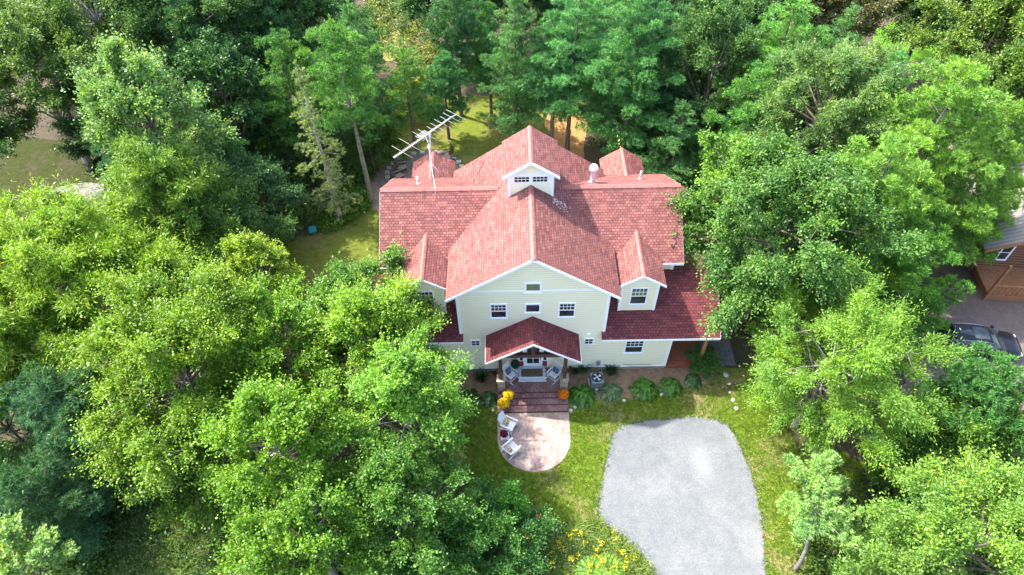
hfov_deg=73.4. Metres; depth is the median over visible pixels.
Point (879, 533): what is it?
oak tree
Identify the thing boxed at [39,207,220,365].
ash tree
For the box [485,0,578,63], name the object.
oak tree
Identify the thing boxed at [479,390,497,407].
hosta
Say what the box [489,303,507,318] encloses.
window
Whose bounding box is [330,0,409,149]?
pine tree
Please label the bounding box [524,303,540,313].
window
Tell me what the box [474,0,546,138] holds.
pine tree
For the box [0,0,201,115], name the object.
oak tree
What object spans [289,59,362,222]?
spruce tree
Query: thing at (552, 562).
wildflowers
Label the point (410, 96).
shrub
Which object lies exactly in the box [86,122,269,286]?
ash tree
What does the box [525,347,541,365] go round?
front door
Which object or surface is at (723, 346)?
concrete path
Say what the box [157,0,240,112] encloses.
pine tree
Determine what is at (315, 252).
side lawn
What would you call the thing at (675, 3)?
oak tree
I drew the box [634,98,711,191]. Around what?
pine tree
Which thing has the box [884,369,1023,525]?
shrub
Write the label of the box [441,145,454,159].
adirondack chair
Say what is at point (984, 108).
pine tree
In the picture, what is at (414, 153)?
stone edging
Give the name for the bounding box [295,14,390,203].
pine tree
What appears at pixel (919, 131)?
pine tree
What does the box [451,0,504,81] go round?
pine tree
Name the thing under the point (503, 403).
potted flowers
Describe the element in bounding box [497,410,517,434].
adirondack chair
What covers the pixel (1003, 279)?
log cabin
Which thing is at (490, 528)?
rowan shrub
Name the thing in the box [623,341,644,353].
window
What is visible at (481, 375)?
grass clump
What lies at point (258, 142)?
maple tree
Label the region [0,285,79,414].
ash tree
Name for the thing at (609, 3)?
pine tree
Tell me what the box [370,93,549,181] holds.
back lawn
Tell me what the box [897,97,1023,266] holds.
pine tree
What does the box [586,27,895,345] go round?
undergrowth
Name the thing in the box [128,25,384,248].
undergrowth
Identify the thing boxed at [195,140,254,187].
shrub
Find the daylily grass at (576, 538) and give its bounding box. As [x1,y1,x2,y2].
[516,511,657,574]
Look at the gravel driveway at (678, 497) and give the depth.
37.45 m
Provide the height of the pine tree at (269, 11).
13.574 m
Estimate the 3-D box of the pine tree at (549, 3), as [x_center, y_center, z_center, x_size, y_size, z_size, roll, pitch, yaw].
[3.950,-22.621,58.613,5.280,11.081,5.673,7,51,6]
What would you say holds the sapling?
on the ground at (742, 348)
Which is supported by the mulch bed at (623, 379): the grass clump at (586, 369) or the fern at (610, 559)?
the grass clump at (586, 369)
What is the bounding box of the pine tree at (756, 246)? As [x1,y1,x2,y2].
[741,205,826,255]
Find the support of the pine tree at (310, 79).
on the ground at (742, 348)
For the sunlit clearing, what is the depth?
67.75 m
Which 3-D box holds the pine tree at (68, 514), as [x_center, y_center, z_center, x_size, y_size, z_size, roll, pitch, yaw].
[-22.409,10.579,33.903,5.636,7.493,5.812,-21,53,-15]
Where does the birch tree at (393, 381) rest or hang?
on the ground at (742, 348)
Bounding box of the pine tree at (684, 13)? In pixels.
[670,0,730,117]
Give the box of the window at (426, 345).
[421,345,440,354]
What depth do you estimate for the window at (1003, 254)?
45.95 m
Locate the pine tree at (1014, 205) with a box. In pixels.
[949,171,1023,265]
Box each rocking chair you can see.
[502,360,519,384]
[545,360,562,383]
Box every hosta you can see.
[461,388,479,402]
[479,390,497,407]
[569,383,595,410]
[597,382,622,402]
[628,376,659,401]
[658,377,682,397]
[684,373,701,388]
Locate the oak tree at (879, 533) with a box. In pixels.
[827,501,975,574]
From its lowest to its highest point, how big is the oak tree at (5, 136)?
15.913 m
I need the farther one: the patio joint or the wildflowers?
the patio joint
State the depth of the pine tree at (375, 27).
58.91 m
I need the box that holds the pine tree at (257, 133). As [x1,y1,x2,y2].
[228,71,297,166]
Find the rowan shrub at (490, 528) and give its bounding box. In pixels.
[432,472,564,574]
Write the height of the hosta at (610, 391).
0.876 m
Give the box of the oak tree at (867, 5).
[757,0,885,49]
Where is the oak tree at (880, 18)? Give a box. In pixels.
[781,0,902,69]
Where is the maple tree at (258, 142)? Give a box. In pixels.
[199,89,272,161]
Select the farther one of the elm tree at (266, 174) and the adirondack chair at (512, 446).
the elm tree at (266, 174)
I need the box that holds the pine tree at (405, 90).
[378,36,443,149]
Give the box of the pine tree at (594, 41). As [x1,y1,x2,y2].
[520,0,626,149]
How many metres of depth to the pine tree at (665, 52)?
48.59 m
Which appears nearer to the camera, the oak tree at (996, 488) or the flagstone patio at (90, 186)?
the oak tree at (996, 488)
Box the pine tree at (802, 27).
[706,0,831,141]
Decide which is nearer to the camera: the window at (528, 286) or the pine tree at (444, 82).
the window at (528, 286)
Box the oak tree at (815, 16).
[729,0,853,45]
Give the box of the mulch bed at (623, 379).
[567,368,715,401]
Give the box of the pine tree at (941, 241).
[845,223,975,353]
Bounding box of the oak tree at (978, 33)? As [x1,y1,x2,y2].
[962,0,1016,55]
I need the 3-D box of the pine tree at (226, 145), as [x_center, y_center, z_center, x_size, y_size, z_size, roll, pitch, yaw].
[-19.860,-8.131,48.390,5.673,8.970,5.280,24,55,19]
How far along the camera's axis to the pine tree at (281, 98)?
47.99 m
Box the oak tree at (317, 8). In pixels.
[246,0,357,109]
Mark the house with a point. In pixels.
(529, 247)
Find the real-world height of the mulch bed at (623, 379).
0.001 m
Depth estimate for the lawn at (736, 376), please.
39.11 m
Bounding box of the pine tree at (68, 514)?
[0,447,124,569]
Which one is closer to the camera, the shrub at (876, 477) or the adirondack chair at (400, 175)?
the shrub at (876, 477)
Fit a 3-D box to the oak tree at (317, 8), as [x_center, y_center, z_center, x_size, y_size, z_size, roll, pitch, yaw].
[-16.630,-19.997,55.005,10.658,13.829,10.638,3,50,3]
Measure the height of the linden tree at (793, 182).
14.617 m
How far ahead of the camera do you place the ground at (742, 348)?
46.78 m
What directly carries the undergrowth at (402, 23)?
on the ground at (742, 348)
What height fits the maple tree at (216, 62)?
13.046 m
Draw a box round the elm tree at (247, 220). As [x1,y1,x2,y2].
[147,169,298,294]
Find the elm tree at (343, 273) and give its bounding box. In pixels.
[270,230,417,365]
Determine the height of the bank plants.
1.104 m
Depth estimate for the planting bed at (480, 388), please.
42.26 m
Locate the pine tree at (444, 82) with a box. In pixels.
[416,50,476,139]
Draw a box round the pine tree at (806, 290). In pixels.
[775,209,865,312]
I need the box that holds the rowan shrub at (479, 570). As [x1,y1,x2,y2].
[392,493,507,574]
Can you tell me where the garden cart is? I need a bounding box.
[307,220,316,234]
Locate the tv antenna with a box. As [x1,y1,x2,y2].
[393,112,463,194]
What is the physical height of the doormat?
0.015 m
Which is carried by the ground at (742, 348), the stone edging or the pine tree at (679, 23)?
the pine tree at (679, 23)
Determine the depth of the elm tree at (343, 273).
37.32 m
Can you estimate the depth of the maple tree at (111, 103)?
39.74 m
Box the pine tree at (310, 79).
[287,40,347,161]
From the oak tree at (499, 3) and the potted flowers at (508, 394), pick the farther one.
the oak tree at (499, 3)
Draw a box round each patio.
[35,183,106,211]
[498,412,569,471]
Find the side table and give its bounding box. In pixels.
[501,432,508,442]
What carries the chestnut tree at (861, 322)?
on the ground at (742, 348)
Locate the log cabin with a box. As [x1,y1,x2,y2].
[942,126,1023,301]
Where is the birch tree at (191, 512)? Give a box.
[111,397,262,549]
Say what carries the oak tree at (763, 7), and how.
on the ground at (742, 348)
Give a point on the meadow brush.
(428, 55)
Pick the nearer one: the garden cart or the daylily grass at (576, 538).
the daylily grass at (576, 538)
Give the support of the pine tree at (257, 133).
on the ground at (742, 348)
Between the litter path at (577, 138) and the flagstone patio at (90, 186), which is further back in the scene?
the litter path at (577, 138)
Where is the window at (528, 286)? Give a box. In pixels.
[524,282,541,293]
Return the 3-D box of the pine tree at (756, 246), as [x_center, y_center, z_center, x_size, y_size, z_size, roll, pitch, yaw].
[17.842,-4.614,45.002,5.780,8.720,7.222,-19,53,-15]
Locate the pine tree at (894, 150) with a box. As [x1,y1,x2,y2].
[778,131,940,323]
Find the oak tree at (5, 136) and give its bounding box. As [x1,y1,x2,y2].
[0,90,27,169]
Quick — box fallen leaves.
[469,381,808,559]
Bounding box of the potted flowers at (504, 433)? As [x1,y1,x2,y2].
[500,429,507,437]
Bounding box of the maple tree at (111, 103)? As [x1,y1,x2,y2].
[61,16,248,234]
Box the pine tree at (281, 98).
[241,22,343,171]
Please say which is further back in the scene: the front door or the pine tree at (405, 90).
the pine tree at (405, 90)
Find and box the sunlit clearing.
[371,0,416,60]
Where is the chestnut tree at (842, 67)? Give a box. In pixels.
[742,31,918,168]
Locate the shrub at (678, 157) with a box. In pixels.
[636,126,704,186]
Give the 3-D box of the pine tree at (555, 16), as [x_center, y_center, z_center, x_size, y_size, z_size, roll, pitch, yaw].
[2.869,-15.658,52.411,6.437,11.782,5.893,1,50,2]
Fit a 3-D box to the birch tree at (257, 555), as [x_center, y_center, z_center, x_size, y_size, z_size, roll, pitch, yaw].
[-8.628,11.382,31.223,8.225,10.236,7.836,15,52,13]
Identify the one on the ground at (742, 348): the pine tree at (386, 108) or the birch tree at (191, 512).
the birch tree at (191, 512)
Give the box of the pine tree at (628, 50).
[551,0,698,154]
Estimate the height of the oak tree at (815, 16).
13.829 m
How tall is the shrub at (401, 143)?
4.826 m
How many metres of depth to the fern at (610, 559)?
34.71 m
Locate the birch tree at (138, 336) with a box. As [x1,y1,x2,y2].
[42,234,296,502]
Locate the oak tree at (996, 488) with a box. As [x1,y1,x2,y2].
[861,439,1023,574]
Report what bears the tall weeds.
on the ground at (742, 348)
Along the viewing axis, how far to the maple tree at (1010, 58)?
44.79 m
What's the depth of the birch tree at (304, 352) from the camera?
34.74 m
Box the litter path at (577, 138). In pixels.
[544,95,586,158]
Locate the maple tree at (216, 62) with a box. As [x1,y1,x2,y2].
[165,22,299,187]
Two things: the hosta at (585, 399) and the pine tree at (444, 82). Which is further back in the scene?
the pine tree at (444, 82)
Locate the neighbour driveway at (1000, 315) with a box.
[900,287,1023,412]
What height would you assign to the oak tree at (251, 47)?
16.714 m
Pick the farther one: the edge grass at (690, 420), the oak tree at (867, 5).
the oak tree at (867, 5)
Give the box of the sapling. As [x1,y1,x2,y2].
[484,478,532,530]
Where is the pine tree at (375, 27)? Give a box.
[326,0,387,75]
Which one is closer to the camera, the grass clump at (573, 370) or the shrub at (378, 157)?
the grass clump at (573, 370)
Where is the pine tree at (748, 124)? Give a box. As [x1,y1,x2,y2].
[681,119,757,190]
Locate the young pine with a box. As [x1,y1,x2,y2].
[776,449,863,571]
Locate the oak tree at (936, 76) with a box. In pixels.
[910,0,1012,84]
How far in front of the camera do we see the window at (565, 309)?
38.13 m
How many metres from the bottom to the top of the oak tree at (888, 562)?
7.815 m
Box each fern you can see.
[574,555,606,574]
[592,553,624,574]
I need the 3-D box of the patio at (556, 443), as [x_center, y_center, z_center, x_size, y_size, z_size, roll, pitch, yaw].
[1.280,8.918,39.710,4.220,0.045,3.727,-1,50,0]
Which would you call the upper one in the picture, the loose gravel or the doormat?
the doormat
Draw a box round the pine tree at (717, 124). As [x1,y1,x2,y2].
[687,26,757,142]
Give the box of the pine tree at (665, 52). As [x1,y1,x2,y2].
[620,39,689,162]
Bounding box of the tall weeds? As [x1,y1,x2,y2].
[531,521,658,574]
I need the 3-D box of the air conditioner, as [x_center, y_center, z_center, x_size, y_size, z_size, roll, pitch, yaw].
[5.156,5.661,41.816,0.900,0.825,0.900,-4,50,-2]
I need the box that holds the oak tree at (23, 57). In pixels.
[0,0,120,175]
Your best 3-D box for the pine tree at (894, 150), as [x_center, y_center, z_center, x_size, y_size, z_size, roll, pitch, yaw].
[20.641,-3.091,40.217,9.230,14.076,9.089,5,51,5]
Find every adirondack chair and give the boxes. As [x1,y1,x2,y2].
[388,169,403,178]
[394,160,406,173]
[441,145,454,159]
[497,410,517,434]
[500,437,520,459]
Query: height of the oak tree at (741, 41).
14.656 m
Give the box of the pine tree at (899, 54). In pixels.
[808,47,918,203]
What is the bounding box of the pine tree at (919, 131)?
[826,54,1013,253]
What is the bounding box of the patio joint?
[519,417,545,458]
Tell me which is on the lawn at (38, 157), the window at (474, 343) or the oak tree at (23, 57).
the oak tree at (23, 57)
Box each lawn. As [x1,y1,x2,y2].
[0,136,110,238]
[280,207,386,301]
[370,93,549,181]
[449,366,872,574]
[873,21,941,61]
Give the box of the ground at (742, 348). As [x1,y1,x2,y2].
[0,0,1017,574]
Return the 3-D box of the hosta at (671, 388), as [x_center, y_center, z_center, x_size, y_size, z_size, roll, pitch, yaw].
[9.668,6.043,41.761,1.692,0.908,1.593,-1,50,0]
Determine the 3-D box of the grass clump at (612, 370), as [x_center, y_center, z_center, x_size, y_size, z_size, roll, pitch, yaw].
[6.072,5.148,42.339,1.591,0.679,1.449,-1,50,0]
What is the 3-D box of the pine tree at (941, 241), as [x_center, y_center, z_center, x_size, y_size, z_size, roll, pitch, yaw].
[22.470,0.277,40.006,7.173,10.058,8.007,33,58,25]
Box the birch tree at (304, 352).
[185,267,352,401]
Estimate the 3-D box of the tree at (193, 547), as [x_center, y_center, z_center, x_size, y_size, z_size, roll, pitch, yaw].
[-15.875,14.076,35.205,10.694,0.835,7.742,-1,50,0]
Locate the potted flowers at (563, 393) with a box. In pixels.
[557,388,569,398]
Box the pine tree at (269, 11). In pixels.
[245,0,330,117]
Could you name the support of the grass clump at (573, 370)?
on the mulch bed at (623, 379)
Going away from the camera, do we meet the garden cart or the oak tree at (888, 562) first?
the oak tree at (888, 562)
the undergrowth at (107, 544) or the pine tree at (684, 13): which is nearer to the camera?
the undergrowth at (107, 544)
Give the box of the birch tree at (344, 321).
[277,260,461,424]
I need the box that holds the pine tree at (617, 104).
[604,0,681,136]
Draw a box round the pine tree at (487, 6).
[461,0,521,116]
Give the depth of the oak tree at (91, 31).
54.82 m
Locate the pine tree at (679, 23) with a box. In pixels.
[665,9,701,128]
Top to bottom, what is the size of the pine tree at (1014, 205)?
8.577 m
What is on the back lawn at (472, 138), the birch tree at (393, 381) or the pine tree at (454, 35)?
the pine tree at (454, 35)
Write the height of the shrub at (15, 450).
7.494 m
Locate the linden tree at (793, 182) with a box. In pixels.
[660,119,934,339]
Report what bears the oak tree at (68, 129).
on the ground at (742, 348)
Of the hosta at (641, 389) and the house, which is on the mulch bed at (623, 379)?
the hosta at (641, 389)
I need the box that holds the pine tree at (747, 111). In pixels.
[684,55,791,189]
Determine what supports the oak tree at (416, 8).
on the ground at (742, 348)
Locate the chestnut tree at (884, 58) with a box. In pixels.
[794,33,914,205]
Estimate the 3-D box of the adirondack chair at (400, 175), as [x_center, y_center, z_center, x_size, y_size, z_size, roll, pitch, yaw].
[-9.088,-8.883,53.909,1.035,1.126,0.790,-21,53,-15]
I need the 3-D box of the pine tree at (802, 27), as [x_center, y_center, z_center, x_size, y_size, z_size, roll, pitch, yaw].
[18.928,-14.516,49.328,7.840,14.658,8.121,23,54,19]
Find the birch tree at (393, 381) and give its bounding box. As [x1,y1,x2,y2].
[322,320,480,494]
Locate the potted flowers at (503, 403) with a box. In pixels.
[498,397,510,408]
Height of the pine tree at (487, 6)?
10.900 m
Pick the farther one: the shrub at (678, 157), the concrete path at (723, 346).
the shrub at (678, 157)
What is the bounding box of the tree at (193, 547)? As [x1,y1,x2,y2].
[105,496,251,574]
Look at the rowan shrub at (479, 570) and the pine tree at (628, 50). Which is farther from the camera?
the pine tree at (628, 50)
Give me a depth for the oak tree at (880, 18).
53.88 m
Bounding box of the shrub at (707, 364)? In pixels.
[682,342,728,380]
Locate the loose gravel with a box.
[594,414,767,574]
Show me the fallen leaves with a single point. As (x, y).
(605, 440)
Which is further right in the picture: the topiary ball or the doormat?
the doormat
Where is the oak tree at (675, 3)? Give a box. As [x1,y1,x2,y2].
[621,0,692,28]
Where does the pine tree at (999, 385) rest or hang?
on the ground at (742, 348)
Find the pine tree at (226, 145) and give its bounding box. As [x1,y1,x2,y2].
[202,124,275,211]
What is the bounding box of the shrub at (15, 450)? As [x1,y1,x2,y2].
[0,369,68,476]
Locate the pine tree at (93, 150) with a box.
[89,123,183,229]
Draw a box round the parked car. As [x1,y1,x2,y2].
[935,323,1022,360]
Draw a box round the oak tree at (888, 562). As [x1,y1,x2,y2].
[822,532,954,574]
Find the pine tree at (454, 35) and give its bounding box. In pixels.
[422,0,486,116]
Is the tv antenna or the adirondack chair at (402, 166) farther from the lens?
the adirondack chair at (402, 166)
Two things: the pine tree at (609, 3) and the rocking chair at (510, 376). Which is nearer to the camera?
the rocking chair at (510, 376)
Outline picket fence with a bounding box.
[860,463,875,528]
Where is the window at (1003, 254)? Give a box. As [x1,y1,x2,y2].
[990,246,1016,260]
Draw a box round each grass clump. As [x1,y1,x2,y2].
[471,367,492,383]
[567,365,584,374]
[577,363,592,372]
[598,364,619,375]
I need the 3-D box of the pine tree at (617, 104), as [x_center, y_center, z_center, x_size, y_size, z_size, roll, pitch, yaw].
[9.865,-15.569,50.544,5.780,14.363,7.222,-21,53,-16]
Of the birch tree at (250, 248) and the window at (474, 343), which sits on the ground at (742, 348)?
the birch tree at (250, 248)
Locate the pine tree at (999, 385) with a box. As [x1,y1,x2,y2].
[886,340,1023,466]
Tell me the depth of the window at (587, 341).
40.50 m
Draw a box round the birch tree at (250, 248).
[214,227,304,339]
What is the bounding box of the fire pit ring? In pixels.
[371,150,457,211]
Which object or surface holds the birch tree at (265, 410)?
on the ground at (742, 348)
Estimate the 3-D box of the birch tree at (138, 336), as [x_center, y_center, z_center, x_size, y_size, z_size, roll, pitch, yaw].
[-16.954,4.323,35.024,12.682,13.601,13.051,32,58,25]
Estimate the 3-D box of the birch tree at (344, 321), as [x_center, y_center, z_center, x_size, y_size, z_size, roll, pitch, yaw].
[-7.392,3.354,37.309,9.641,11.067,9.533,-1,50,0]
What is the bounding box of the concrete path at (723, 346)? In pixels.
[698,301,735,365]
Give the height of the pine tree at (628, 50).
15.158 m
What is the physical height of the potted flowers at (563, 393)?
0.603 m
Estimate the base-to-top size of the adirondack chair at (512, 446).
1.126 m
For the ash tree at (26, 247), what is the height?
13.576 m
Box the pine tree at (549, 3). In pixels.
[529,0,580,56]
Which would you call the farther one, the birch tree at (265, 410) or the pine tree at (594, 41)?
the pine tree at (594, 41)
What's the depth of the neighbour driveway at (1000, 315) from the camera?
44.91 m
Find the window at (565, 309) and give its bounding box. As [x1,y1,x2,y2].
[557,302,575,317]
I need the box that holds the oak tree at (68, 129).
[43,82,150,182]
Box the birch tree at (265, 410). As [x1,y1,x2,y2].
[167,361,364,539]
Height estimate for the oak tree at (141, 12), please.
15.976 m
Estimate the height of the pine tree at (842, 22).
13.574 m
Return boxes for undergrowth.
[0,431,539,574]
[39,0,917,64]
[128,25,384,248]
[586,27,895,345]
[785,431,1023,574]
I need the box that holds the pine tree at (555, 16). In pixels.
[507,9,592,137]
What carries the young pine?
on the lawn at (736, 376)
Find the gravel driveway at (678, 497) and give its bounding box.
[598,417,765,574]
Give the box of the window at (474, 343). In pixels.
[470,340,480,346]
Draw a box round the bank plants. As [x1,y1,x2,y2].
[311,182,379,234]
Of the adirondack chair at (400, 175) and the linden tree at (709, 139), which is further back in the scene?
the adirondack chair at (400, 175)
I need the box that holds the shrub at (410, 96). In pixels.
[384,67,431,120]
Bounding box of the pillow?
[552,366,558,373]
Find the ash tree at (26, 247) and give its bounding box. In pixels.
[0,163,197,387]
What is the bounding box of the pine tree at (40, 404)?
[0,359,171,514]
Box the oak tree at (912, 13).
[880,0,970,74]
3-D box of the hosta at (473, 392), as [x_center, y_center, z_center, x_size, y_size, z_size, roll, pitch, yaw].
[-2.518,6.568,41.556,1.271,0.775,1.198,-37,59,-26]
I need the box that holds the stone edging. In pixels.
[385,151,463,181]
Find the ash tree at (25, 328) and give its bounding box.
[0,273,97,427]
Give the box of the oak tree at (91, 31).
[71,0,168,47]
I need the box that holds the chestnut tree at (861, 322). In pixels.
[736,244,974,478]
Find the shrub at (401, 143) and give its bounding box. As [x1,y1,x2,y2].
[347,101,415,163]
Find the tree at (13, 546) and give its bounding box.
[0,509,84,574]
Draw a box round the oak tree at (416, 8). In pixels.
[388,0,480,52]
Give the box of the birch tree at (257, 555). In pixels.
[202,444,403,574]
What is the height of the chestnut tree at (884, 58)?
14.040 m
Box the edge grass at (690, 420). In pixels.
[597,414,769,568]
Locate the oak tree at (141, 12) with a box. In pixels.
[87,0,283,105]
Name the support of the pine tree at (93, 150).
on the ground at (742, 348)
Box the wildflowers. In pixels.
[526,527,636,574]
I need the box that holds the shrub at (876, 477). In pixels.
[861,424,978,518]
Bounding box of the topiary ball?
[511,359,519,372]
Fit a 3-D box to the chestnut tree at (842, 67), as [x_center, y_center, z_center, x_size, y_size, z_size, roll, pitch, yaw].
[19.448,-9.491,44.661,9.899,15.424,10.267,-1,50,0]
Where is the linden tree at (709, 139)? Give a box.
[690,126,806,268]
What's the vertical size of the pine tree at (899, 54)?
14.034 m
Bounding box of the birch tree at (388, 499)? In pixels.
[307,423,490,574]
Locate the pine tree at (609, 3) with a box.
[575,0,623,109]
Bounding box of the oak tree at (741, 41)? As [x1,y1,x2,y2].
[649,0,769,164]
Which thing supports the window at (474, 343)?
in the house
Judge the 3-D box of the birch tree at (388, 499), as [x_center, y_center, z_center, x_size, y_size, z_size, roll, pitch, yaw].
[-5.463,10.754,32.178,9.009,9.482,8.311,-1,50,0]
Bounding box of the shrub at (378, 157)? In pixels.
[342,122,402,172]
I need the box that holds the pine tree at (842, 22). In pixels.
[786,1,863,159]
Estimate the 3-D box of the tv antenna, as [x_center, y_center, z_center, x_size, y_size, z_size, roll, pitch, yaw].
[-4.814,-7.567,41.021,2.958,4.108,5.087,17,53,14]
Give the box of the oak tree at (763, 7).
[686,0,798,74]
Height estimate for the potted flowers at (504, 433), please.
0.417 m
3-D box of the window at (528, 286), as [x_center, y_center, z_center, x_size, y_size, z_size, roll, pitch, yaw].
[1.126,0.035,36.630,0.984,0.898,0.070,-1,50,0]
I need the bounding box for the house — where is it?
[370,125,720,412]
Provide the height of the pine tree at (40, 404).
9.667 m
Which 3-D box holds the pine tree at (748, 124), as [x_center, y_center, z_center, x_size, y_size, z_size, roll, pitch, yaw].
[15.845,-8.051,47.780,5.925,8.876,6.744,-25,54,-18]
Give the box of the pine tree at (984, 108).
[952,34,1020,136]
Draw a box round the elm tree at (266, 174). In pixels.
[205,147,308,243]
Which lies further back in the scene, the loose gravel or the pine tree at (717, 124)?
the pine tree at (717, 124)
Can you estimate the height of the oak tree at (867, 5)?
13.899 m
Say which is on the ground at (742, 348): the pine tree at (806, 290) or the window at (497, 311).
the pine tree at (806, 290)
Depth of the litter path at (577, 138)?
57.68 m
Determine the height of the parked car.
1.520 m
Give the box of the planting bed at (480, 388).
[439,371,497,403]
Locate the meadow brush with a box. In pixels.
[363,0,443,81]
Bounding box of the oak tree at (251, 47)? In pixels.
[144,0,322,88]
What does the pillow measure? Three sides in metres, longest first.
0.420 x 0.420 x 0.130 m
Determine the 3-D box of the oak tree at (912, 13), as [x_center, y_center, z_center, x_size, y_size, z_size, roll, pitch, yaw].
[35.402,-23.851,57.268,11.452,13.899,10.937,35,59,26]
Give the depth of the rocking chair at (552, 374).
41.73 m
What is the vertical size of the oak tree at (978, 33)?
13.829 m
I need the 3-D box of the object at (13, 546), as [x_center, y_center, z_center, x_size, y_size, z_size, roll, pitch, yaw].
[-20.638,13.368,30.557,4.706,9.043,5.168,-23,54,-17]
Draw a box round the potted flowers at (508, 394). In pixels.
[502,389,514,399]
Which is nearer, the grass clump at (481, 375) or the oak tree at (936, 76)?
the grass clump at (481, 375)
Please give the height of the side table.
0.450 m
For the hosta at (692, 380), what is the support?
on the mulch bed at (623, 379)
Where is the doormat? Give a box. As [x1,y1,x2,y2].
[521,369,542,376]
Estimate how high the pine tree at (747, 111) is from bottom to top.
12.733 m
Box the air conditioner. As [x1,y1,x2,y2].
[588,372,603,389]
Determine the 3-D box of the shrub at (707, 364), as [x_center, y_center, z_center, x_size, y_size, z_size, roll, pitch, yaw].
[11.851,4.417,42.094,2.684,1.838,2.654,-1,50,0]
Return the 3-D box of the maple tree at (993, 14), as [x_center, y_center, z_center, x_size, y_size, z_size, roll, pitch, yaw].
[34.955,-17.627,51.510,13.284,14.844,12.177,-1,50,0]
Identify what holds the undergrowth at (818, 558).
on the ground at (742, 348)
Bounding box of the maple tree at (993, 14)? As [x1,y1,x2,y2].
[878,0,1023,124]
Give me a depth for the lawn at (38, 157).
55.75 m
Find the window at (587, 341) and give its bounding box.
[583,338,593,344]
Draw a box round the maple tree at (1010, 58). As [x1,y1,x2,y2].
[942,35,1023,141]

